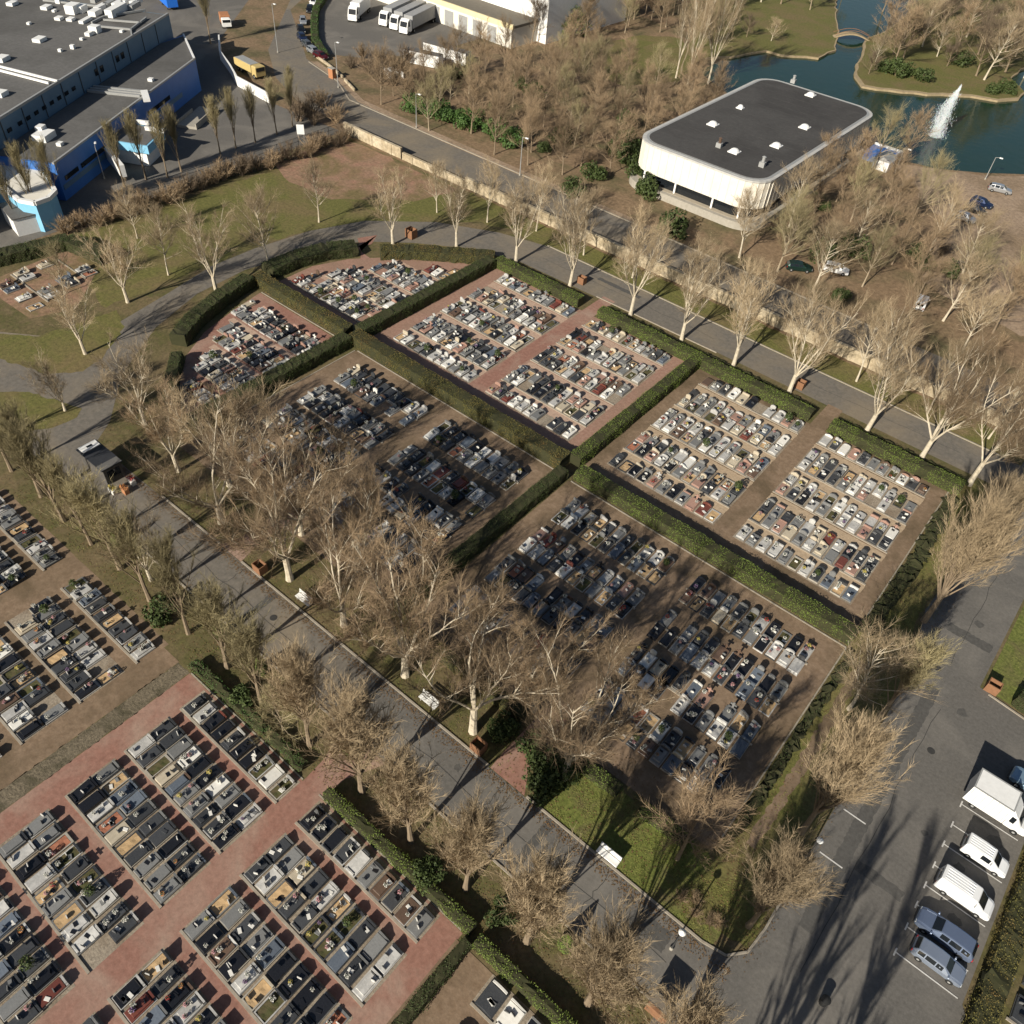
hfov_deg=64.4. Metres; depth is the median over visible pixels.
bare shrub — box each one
[45,212,73,233]
[62,212,79,228]
[70,208,91,225]
[88,208,108,225]
[92,200,119,222]
[106,201,120,216]
[113,192,141,216]
[119,188,150,213]
[132,187,153,206]
[146,188,167,204]
[151,179,184,204]
[166,185,182,200]
[169,179,188,195]
[171,172,199,192]
[188,173,209,190]
[195,167,221,186]
[198,166,223,183]
[209,155,236,180]
[223,152,252,175]
[223,157,240,176]
[233,150,259,172]
[253,153,270,170]
[258,155,279,169]
[262,147,281,161]
[269,145,286,162]
[275,139,301,160]
[283,99,312,121]
[293,146,306,158]
[294,90,328,117]
[297,140,319,157]
[298,131,322,153]
[304,106,326,125]
[306,84,334,107]
[307,130,330,149]
[315,130,332,147]
[324,99,353,122]
[328,132,346,146]
[334,120,351,137]
[335,130,350,143]
[340,52,359,68]
[351,39,370,58]
[355,54,378,74]
[363,46,383,62]
[370,63,390,82]
[380,47,394,67]
[385,73,401,85]
[387,56,417,75]
[389,41,417,64]
[400,78,418,92]
[406,69,421,82]
[413,69,432,87]
[414,86,431,98]
[425,76,450,97]
[429,59,456,79]
[449,55,469,71]
[460,69,474,85]
[479,72,496,89]
[515,91,525,103]
[584,155,597,162]
[671,886,688,906]
[688,889,705,906]
[688,900,702,921]
[699,908,717,929]
[711,913,729,931]
[776,229,791,242]
[825,280,842,296]
[898,255,917,267]
[933,241,956,256]
[964,269,984,284]
[992,332,1012,347]
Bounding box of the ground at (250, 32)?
[26,0,1023,442]
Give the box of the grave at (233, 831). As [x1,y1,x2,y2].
[212,823,240,850]
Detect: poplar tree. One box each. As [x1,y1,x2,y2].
[0,161,12,208]
[0,367,13,471]
[0,395,45,497]
[0,409,66,522]
[2,140,35,192]
[25,133,58,188]
[30,467,125,570]
[33,449,93,545]
[86,493,151,601]
[96,118,124,187]
[115,105,146,179]
[131,524,199,635]
[145,108,168,177]
[159,102,182,171]
[159,569,248,669]
[197,0,211,43]
[202,94,220,153]
[207,598,283,705]
[214,86,240,148]
[239,83,258,142]
[249,629,335,747]
[261,75,281,134]
[281,72,298,126]
[282,64,293,87]
[282,663,406,793]
[346,728,449,843]
[414,775,518,891]
[479,826,588,950]
[538,890,666,1023]
[635,967,748,1023]
[737,817,846,929]
[798,692,917,835]
[877,627,962,719]
[920,469,1023,623]
[963,465,1023,538]
[1016,467,1023,513]
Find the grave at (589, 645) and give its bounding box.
[582,632,601,651]
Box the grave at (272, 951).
[254,936,286,970]
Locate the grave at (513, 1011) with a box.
[493,997,526,1023]
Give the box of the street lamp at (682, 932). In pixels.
[669,928,685,950]
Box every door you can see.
[106,466,122,482]
[435,6,439,21]
[445,9,452,26]
[458,14,466,31]
[472,19,481,37]
[487,24,496,42]
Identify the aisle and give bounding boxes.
[208,344,259,377]
[228,318,293,358]
[320,272,382,309]
[367,272,410,296]
[396,260,437,282]
[407,328,486,375]
[435,312,514,356]
[464,297,540,339]
[488,282,566,322]
[500,381,584,432]
[525,361,611,410]
[554,344,636,389]
[579,327,660,370]
[620,449,728,513]
[645,427,752,487]
[671,405,775,463]
[694,385,796,439]
[742,519,864,592]
[766,493,885,560]
[789,468,905,531]
[810,444,923,504]
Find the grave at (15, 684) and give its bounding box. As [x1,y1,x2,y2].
[9,668,36,689]
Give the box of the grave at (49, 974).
[27,960,62,995]
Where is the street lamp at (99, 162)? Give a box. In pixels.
[94,142,104,178]
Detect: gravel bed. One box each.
[0,634,69,742]
[0,808,143,971]
[0,886,74,1023]
[7,596,124,701]
[65,758,210,906]
[82,1012,103,1023]
[110,947,227,1023]
[124,718,265,852]
[181,690,299,802]
[182,884,352,1023]
[242,833,406,1004]
[297,801,439,941]
[393,335,479,382]
[425,324,506,370]
[454,317,534,351]
[472,974,544,1023]
[475,286,560,334]
[485,392,578,440]
[510,369,604,425]
[522,288,577,318]
[546,354,631,404]
[561,338,654,384]
[585,320,671,364]
[607,458,722,524]
[633,434,746,506]
[652,415,769,479]
[676,392,790,456]
[703,377,804,432]
[733,526,858,604]
[750,500,879,582]
[774,474,899,551]
[795,451,917,523]
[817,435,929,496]
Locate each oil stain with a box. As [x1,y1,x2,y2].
[454,764,461,771]
[704,983,717,998]
[883,771,891,777]
[921,830,927,835]
[947,913,962,926]
[953,862,964,871]
[957,708,966,716]
[974,620,983,627]
[986,835,1003,848]
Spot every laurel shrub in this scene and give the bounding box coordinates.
[399,90,418,111]
[406,96,430,115]
[415,96,438,119]
[428,99,451,121]
[434,104,454,122]
[447,108,471,129]
[457,115,477,132]
[465,108,485,126]
[481,117,508,134]
[489,124,509,145]
[499,125,527,148]
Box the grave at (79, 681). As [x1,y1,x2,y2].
[65,670,92,692]
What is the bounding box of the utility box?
[327,66,335,78]
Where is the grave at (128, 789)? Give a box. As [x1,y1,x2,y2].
[109,779,138,806]
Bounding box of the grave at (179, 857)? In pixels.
[167,842,196,871]
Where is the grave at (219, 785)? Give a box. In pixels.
[205,773,232,798]
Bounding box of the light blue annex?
[104,118,164,176]
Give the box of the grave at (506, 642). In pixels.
[497,631,515,651]
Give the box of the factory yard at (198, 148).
[0,0,337,247]
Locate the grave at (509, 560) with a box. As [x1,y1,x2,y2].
[496,554,515,572]
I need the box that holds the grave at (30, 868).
[15,852,47,881]
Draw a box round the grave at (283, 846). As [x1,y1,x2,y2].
[266,835,294,863]
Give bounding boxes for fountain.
[927,84,961,138]
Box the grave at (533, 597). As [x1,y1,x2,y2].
[521,592,540,610]
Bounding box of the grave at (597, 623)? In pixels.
[585,614,603,632]
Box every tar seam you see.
[122,495,331,672]
[379,715,665,961]
[572,871,608,919]
[790,373,957,451]
[800,709,940,971]
[951,530,1021,663]
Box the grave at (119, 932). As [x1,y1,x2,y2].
[108,911,140,943]
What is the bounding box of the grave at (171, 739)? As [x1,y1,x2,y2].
[158,726,186,750]
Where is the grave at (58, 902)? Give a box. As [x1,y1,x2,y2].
[41,887,74,918]
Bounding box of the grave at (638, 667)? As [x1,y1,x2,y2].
[625,663,645,682]
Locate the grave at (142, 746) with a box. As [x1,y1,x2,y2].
[128,734,156,758]
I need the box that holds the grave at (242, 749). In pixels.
[230,737,255,761]
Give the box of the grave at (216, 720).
[201,710,227,733]
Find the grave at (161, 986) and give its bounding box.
[150,964,183,998]
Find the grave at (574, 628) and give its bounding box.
[562,618,580,639]
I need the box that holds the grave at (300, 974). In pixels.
[279,963,311,998]
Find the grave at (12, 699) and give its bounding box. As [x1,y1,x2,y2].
[0,692,21,713]
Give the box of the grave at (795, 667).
[787,654,805,675]
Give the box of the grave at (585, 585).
[574,576,593,592]
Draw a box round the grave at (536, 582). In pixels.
[526,573,544,591]
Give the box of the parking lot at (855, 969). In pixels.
[650,462,1023,1023]
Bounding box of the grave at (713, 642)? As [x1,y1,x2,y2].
[701,636,719,656]
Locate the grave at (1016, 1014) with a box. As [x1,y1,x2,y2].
[1008,993,1023,1023]
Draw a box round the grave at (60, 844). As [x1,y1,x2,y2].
[42,832,73,861]
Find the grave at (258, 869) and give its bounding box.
[243,855,272,884]
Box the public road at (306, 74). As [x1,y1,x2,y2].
[268,0,1023,417]
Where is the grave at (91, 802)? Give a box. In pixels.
[77,787,107,815]
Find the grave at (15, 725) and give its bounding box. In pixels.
[7,708,35,732]
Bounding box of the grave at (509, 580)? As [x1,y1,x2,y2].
[493,574,511,589]
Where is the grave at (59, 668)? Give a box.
[51,654,77,676]
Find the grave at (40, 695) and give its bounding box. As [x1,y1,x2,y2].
[23,683,51,707]
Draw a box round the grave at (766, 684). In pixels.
[759,673,775,692]
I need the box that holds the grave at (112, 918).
[98,901,129,932]
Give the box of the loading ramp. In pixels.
[176,106,216,129]
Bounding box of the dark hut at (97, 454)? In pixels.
[76,439,125,484]
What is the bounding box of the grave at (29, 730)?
[16,716,44,741]
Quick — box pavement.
[311,61,666,235]
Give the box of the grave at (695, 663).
[689,650,708,670]
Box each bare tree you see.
[33,234,71,290]
[109,178,148,237]
[128,199,183,275]
[227,178,286,259]
[246,680,319,754]
[296,154,339,222]
[354,36,401,104]
[383,52,398,95]
[395,66,424,99]
[402,38,442,85]
[403,72,441,130]
[415,158,448,212]
[425,61,452,101]
[430,32,465,75]
[433,570,536,660]
[441,18,475,65]
[442,62,463,104]
[454,71,489,133]
[456,61,489,109]
[460,50,480,92]
[462,14,496,66]
[469,152,504,222]
[473,25,493,76]
[482,64,516,110]
[482,90,512,154]
[483,74,520,138]
[492,12,514,69]
[501,56,523,106]
[503,39,526,74]
[508,36,544,93]
[508,97,557,165]
[511,0,552,43]
[514,82,546,125]
[518,92,554,152]
[525,158,559,230]
[531,66,567,126]
[537,38,566,79]
[539,46,575,105]
[545,99,571,147]
[546,59,579,112]
[549,29,571,74]
[551,107,584,174]
[556,22,578,61]
[559,82,585,117]
[561,36,589,85]
[563,8,587,42]
[568,32,599,95]
[569,182,606,254]
[570,97,598,148]
[572,109,599,166]
[573,26,603,78]
[577,0,601,40]
[582,12,611,61]
[582,51,615,109]
[582,65,614,124]
[585,1,601,31]
[585,92,611,146]
[591,32,612,78]
[595,119,629,175]
[598,49,633,103]
[610,69,638,108]
[611,87,636,128]
[613,30,640,90]
[613,106,645,142]
[616,0,638,32]
[620,0,644,25]
[626,196,670,277]
[630,58,660,109]
[633,0,649,19]
[635,75,667,130]
[637,744,768,875]
[640,94,670,128]
[642,38,676,93]
[644,0,657,20]
[650,73,675,122]
[651,0,676,32]
[661,0,678,26]
[663,83,698,118]
[675,45,713,107]
[675,225,719,302]
[676,63,711,108]
[681,47,708,95]
[686,84,718,109]
[690,0,719,37]
[702,72,733,98]
[707,58,737,98]
[714,0,731,41]
[718,255,780,313]
[730,183,775,257]
[740,11,760,36]
[766,184,816,252]
[767,16,789,40]
[772,194,821,271]
[773,152,833,225]
[784,275,837,351]
[800,213,871,291]
[808,135,856,213]
[819,173,867,259]
[820,128,844,172]
[834,145,867,201]
[835,609,948,721]
[844,126,886,178]
[848,155,887,220]
[848,294,900,381]
[850,181,894,239]
[851,219,898,286]
[860,48,886,73]
[866,99,912,171]
[870,32,893,60]
[872,146,920,204]
[873,0,907,41]
[873,163,925,236]
[877,0,947,58]
[879,0,912,24]
[882,18,909,54]
[886,201,930,264]
[890,0,939,58]
[893,0,932,44]
[897,103,943,164]
[899,210,970,285]
[900,248,966,328]
[905,0,939,35]
[911,143,958,221]
[911,334,989,413]
[917,0,955,46]
[926,18,962,56]
[927,175,981,252]
[936,0,973,36]
[940,244,1004,321]
[943,36,972,65]
[950,0,985,50]
[951,205,1013,273]
[951,228,1007,301]
[953,0,1005,36]
[953,283,1012,349]
[955,9,1016,75]
[972,0,1017,54]
[977,7,1023,79]
[981,256,1023,333]
[987,0,1023,38]
[987,361,1023,438]
[996,0,1023,51]
[998,2,1023,71]
[999,235,1023,289]
[1000,246,1023,308]
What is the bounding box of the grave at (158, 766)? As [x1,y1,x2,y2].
[145,754,172,778]
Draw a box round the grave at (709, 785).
[702,780,719,803]
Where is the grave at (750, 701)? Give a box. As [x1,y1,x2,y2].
[745,686,766,708]
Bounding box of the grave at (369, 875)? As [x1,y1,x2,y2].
[356,860,384,889]
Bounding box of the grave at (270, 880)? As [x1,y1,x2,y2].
[254,864,284,896]
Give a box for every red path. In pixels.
[0,673,462,1023]
[221,509,296,560]
[303,736,383,797]
[358,235,376,259]
[462,296,614,395]
[490,706,565,794]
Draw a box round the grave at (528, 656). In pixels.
[518,649,536,666]
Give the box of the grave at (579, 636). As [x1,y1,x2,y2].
[571,628,591,646]
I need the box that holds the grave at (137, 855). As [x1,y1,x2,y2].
[124,840,153,868]
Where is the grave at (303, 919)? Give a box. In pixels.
[290,902,319,933]
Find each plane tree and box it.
[11,342,66,410]
[39,268,98,354]
[72,218,156,302]
[81,325,172,425]
[104,494,166,581]
[109,372,200,472]
[121,376,288,537]
[149,374,297,487]
[165,192,239,289]
[172,412,361,582]
[215,408,369,536]
[286,460,420,639]
[293,448,391,571]
[325,480,495,678]
[368,165,411,244]
[375,564,588,735]
[429,162,474,246]
[472,601,617,716]
[496,163,549,262]
[523,598,691,781]
[543,175,593,286]
[611,211,676,315]
[672,0,705,77]
[675,240,738,340]
[680,0,722,83]
[692,0,747,82]
[723,250,784,366]
[775,282,873,393]
[860,290,934,431]
[887,310,1023,458]
[961,336,1023,486]
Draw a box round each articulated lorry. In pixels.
[348,0,370,22]
[378,0,415,27]
[389,0,425,31]
[399,3,435,35]
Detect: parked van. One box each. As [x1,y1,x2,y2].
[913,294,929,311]
[933,864,994,921]
[959,832,1009,878]
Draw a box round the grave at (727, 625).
[720,615,738,632]
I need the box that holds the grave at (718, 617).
[710,606,728,625]
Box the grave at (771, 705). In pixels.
[758,694,777,716]
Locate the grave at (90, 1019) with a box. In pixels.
[83,1015,99,1023]
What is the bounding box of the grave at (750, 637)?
[742,626,760,645]
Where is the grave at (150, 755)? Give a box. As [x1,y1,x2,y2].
[136,743,164,767]
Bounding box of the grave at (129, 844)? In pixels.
[114,830,144,857]
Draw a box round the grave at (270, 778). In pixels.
[258,764,285,790]
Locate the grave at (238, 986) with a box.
[230,962,262,995]
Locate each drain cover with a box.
[270,615,276,620]
[626,896,634,905]
[927,747,934,753]
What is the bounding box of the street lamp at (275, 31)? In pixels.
[272,3,278,52]
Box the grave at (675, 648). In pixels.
[668,636,686,655]
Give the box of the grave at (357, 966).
[338,953,369,987]
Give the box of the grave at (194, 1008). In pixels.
[172,991,206,1023]
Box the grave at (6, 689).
[0,682,14,700]
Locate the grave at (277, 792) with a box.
[268,774,295,800]
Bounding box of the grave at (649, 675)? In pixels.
[636,670,656,689]
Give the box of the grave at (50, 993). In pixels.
[35,974,70,1009]
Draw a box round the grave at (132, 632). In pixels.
[116,624,139,645]
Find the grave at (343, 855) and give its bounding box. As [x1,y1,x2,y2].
[332,836,360,866]
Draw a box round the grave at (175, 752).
[166,735,194,760]
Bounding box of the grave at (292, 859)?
[276,846,305,875]
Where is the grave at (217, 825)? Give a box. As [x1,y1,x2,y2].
[203,811,231,839]
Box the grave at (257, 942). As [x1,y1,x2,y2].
[243,925,273,957]
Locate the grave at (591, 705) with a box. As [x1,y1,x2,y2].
[581,693,600,715]
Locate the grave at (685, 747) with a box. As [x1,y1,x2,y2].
[675,736,694,759]
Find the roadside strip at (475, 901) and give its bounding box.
[5,473,651,1023]
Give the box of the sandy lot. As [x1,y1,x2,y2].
[895,165,1023,335]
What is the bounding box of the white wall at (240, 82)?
[218,35,269,102]
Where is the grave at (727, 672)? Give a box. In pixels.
[712,664,731,685]
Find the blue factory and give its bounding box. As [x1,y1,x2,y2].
[0,0,200,200]
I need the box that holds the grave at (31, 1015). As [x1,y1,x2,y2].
[7,999,43,1023]
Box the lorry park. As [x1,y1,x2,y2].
[310,0,477,58]
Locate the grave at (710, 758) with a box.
[698,753,718,777]
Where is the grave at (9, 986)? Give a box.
[0,973,23,1003]
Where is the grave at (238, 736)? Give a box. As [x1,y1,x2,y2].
[220,726,246,751]
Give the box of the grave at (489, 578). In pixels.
[484,566,502,583]
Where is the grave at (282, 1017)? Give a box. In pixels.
[271,1002,300,1023]
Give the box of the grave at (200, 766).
[185,753,212,779]
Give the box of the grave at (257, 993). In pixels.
[242,975,274,1011]
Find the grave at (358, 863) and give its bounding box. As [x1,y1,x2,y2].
[344,848,372,877]
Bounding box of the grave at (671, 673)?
[660,665,679,685]
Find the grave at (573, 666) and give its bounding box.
[566,657,581,676]
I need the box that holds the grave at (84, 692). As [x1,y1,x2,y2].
[74,680,100,700]
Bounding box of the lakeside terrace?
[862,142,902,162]
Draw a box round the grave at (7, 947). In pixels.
[0,922,32,955]
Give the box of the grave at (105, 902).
[88,888,120,919]
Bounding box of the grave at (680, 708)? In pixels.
[670,693,690,716]
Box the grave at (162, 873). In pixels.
[143,862,173,891]
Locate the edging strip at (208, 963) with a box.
[0,259,1015,1023]
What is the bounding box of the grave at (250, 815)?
[235,802,262,829]
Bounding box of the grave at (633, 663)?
[618,657,635,676]
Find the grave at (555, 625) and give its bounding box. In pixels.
[551,611,571,631]
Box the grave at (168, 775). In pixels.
[155,763,182,787]
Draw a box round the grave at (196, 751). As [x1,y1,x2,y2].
[176,745,202,770]
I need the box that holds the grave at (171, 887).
[153,872,183,904]
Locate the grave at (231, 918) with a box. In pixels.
[219,899,250,930]
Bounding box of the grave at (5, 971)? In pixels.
[0,958,13,981]
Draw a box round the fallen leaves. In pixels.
[0,405,982,1023]
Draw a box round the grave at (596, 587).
[584,579,603,598]
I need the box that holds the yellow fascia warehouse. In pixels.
[378,0,626,47]
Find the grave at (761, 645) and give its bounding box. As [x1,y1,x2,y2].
[753,633,771,653]
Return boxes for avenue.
[50,450,699,993]
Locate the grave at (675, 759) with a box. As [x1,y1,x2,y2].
[660,751,682,776]
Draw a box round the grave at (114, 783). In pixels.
[101,770,130,795]
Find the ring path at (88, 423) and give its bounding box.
[0,221,1012,486]
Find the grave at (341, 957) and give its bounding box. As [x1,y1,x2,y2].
[326,941,355,974]
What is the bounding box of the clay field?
[275,139,456,200]
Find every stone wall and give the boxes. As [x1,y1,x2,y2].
[316,57,342,77]
[343,122,401,158]
[344,78,354,90]
[402,152,464,185]
[465,177,1023,430]
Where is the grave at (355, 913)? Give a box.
[335,905,364,937]
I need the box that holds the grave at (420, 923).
[406,906,434,939]
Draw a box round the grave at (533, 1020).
[527,1017,540,1023]
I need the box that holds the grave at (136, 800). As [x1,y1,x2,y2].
[119,789,148,816]
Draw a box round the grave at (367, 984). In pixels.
[352,967,382,1001]
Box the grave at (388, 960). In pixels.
[374,942,403,976]
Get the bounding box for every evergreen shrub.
[141,591,177,627]
[227,683,253,706]
[411,853,446,896]
[452,63,465,77]
[483,893,521,928]
[486,708,523,744]
[510,74,524,88]
[515,728,545,765]
[521,741,582,792]
[522,80,544,98]
[525,766,562,807]
[536,139,552,152]
[548,125,572,143]
[559,175,587,198]
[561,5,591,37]
[580,160,607,180]
[606,134,635,162]
[615,108,638,125]
[615,127,638,146]
[619,139,641,165]
[624,161,642,177]
[634,171,659,202]
[654,207,689,241]
[808,236,846,263]
[817,200,831,210]
[824,223,856,247]
[830,287,852,303]
[844,234,872,260]
[874,57,894,73]
[886,56,911,78]
[903,242,927,262]
[904,61,915,75]
[913,67,934,82]
[917,254,936,271]
[940,258,960,279]
[950,49,977,67]
[984,81,1002,95]
[998,77,1015,91]
[1002,81,1018,94]
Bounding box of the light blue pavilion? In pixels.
[0,165,64,231]
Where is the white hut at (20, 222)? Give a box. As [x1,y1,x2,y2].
[0,202,40,236]
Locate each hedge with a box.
[0,232,114,266]
[161,351,185,416]
[169,273,256,346]
[186,332,351,431]
[187,656,308,771]
[253,271,352,334]
[261,238,358,278]
[310,0,328,56]
[322,786,477,937]
[349,329,570,466]
[355,255,495,335]
[380,243,494,263]
[391,936,472,1023]
[393,464,568,614]
[416,629,528,723]
[471,933,579,1023]
[495,255,584,307]
[569,355,700,467]
[571,756,622,797]
[573,465,859,644]
[596,306,815,421]
[607,306,813,407]
[636,801,687,847]
[738,649,856,828]
[827,417,966,495]
[838,418,968,485]
[859,495,958,636]
[961,855,1023,1023]
[1011,689,1023,713]
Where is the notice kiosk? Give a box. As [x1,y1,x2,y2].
[644,989,674,1023]
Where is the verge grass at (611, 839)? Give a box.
[536,759,721,944]
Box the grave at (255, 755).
[238,745,265,770]
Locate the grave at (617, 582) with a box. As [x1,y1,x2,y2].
[608,575,624,593]
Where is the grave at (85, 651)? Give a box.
[73,640,99,661]
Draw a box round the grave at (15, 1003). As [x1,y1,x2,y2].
[0,986,32,1022]
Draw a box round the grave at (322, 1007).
[304,991,336,1023]
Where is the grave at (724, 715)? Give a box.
[719,702,736,725]
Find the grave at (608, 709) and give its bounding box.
[592,703,611,723]
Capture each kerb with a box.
[137,546,336,720]
[161,496,219,543]
[191,673,302,779]
[205,350,354,432]
[241,561,489,765]
[261,292,334,335]
[308,61,348,98]
[319,794,461,930]
[349,99,877,329]
[358,351,553,468]
[417,791,649,998]
[526,796,701,941]
[547,245,1009,459]
[571,481,845,647]
[596,296,716,352]
[701,874,796,956]
[721,648,845,837]
[859,492,948,626]
[988,694,1023,718]
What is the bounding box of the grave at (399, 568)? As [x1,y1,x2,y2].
[392,557,413,575]
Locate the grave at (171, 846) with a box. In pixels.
[157,831,187,859]
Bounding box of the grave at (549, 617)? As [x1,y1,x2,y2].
[541,605,561,624]
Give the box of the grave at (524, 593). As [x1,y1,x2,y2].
[512,584,531,604]
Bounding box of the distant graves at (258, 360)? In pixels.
[0,258,928,685]
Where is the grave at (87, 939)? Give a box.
[71,924,103,956]
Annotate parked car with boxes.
[296,24,305,33]
[296,31,306,41]
[299,15,306,24]
[301,39,312,46]
[305,4,312,12]
[306,45,316,52]
[312,49,328,59]
[785,260,811,273]
[823,261,849,275]
[909,934,966,988]
[912,906,978,962]
[952,210,976,223]
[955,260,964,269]
[964,202,986,214]
[969,195,993,209]
[987,182,1011,194]
[1007,766,1023,789]
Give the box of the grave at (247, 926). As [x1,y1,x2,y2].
[230,911,261,944]
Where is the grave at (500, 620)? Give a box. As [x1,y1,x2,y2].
[495,605,509,624]
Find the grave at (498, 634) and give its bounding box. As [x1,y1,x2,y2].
[485,624,506,645]
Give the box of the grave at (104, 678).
[95,665,121,685]
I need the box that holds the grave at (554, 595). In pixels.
[546,587,562,604]
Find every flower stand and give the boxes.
[108,484,117,495]
[118,483,129,494]
[125,474,136,485]
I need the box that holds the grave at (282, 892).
[266,878,295,909]
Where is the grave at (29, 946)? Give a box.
[7,934,41,968]
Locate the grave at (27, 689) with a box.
[17,677,42,698]
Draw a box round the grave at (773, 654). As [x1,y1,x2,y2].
[764,640,783,660]
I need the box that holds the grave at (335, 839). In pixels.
[321,827,348,853]
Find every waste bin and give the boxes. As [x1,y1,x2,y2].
[251,559,267,575]
[405,226,416,239]
[470,735,487,756]
[577,274,586,284]
[794,378,806,390]
[983,677,1003,695]
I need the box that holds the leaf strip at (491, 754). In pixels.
[164,469,566,794]
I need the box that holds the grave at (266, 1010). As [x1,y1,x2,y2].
[254,988,287,1023]
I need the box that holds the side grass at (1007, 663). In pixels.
[987,606,1023,705]
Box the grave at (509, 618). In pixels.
[501,612,520,631]
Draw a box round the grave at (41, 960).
[16,947,51,981]
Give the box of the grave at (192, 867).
[177,853,206,882]
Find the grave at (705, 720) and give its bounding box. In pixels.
[694,710,714,732]
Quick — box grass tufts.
[17,227,1022,1022]
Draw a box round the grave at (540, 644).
[530,633,548,651]
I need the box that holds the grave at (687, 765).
[673,761,694,783]
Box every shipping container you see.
[403,46,442,67]
[423,40,470,65]
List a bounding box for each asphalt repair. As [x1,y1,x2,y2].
[231,592,278,626]
[331,674,388,713]
[507,819,554,873]
[598,278,640,298]
[628,907,672,952]
[798,684,938,934]
[853,859,904,901]
[946,622,992,652]
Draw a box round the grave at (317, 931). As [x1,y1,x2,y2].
[301,915,331,947]
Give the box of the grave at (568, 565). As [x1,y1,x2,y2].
[555,560,573,578]
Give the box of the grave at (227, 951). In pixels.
[206,935,238,968]
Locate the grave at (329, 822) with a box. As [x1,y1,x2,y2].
[309,814,337,843]
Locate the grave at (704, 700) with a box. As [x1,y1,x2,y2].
[693,687,713,709]
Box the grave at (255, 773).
[248,754,274,780]
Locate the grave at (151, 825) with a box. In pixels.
[138,810,167,837]
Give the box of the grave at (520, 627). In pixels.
[512,618,528,637]
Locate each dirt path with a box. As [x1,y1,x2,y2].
[0,648,178,789]
[387,939,491,1023]
[706,404,841,545]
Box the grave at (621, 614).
[614,601,632,619]
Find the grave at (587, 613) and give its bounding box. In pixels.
[577,606,593,625]
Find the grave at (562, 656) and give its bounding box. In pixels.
[552,647,569,666]
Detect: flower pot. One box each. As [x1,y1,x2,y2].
[17,926,23,932]
[24,1004,30,1010]
[216,945,222,952]
[269,994,275,1001]
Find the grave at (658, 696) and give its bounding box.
[647,677,667,699]
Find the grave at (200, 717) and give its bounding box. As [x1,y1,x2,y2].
[192,701,218,724]
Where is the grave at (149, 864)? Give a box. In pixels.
[133,851,162,880]
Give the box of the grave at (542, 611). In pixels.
[530,598,550,617]
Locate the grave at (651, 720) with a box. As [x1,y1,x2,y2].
[640,712,659,733]
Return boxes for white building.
[629,75,872,230]
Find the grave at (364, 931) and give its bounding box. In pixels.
[348,916,377,949]
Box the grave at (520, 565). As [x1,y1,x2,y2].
[506,559,525,578]
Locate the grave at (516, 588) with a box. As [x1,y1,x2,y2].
[502,579,521,596]
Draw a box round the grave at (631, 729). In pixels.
[614,718,635,741]
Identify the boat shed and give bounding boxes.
[872,151,896,171]
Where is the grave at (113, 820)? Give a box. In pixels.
[95,809,125,836]
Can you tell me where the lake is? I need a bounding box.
[701,0,1023,173]
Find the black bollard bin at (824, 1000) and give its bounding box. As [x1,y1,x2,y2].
[818,994,830,1006]
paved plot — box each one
[180,293,331,411]
[279,258,470,325]
[373,268,683,451]
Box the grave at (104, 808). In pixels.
[87,798,116,824]
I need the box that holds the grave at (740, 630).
[731,619,749,639]
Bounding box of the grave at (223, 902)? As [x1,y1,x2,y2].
[207,886,239,918]
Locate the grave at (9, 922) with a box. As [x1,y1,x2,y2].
[0,910,23,939]
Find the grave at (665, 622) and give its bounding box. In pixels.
[660,609,676,628]
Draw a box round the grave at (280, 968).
[266,950,297,984]
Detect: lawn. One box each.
[0,137,1023,1023]
[0,310,124,373]
[0,391,81,430]
[78,168,556,307]
[600,35,686,85]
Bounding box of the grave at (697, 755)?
[687,745,706,768]
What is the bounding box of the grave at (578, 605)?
[566,600,582,618]
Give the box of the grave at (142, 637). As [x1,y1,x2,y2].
[123,632,147,652]
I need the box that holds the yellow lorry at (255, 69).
[233,55,265,78]
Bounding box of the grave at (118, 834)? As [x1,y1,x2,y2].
[104,819,134,847]
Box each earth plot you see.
[0,251,99,317]
[0,489,167,762]
[180,350,551,604]
[409,480,844,849]
[584,369,946,626]
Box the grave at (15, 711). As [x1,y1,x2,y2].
[1,700,29,723]
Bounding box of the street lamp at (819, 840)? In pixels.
[804,837,823,857]
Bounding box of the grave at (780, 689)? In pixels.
[768,680,788,701]
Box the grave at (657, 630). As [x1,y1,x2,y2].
[646,621,665,640]
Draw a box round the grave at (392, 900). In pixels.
[381,881,409,912]
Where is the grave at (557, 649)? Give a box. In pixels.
[543,644,559,658]
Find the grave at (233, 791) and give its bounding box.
[214,783,242,809]
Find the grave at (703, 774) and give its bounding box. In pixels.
[686,769,707,792]
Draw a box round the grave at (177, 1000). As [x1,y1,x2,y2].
[161,977,195,1014]
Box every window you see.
[64,166,78,179]
[81,146,105,167]
[148,95,169,115]
[256,67,264,71]
[348,8,357,14]
[379,13,388,19]
[390,17,399,23]
[400,21,409,27]
[1009,809,1023,825]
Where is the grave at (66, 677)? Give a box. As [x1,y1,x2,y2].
[59,661,85,683]
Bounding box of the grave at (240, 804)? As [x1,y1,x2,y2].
[224,792,252,819]
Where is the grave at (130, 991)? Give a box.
[112,974,146,1010]
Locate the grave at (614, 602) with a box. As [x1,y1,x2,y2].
[605,592,623,612]
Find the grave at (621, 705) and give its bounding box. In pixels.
[615,694,636,716]
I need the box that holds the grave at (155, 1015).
[139,1003,169,1023]
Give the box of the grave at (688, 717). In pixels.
[682,702,702,724]
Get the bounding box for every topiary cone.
[255,658,267,675]
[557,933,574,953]
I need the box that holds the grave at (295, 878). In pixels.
[288,856,316,886]
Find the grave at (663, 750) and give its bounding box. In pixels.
[649,743,670,767]
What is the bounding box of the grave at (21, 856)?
[6,840,38,870]

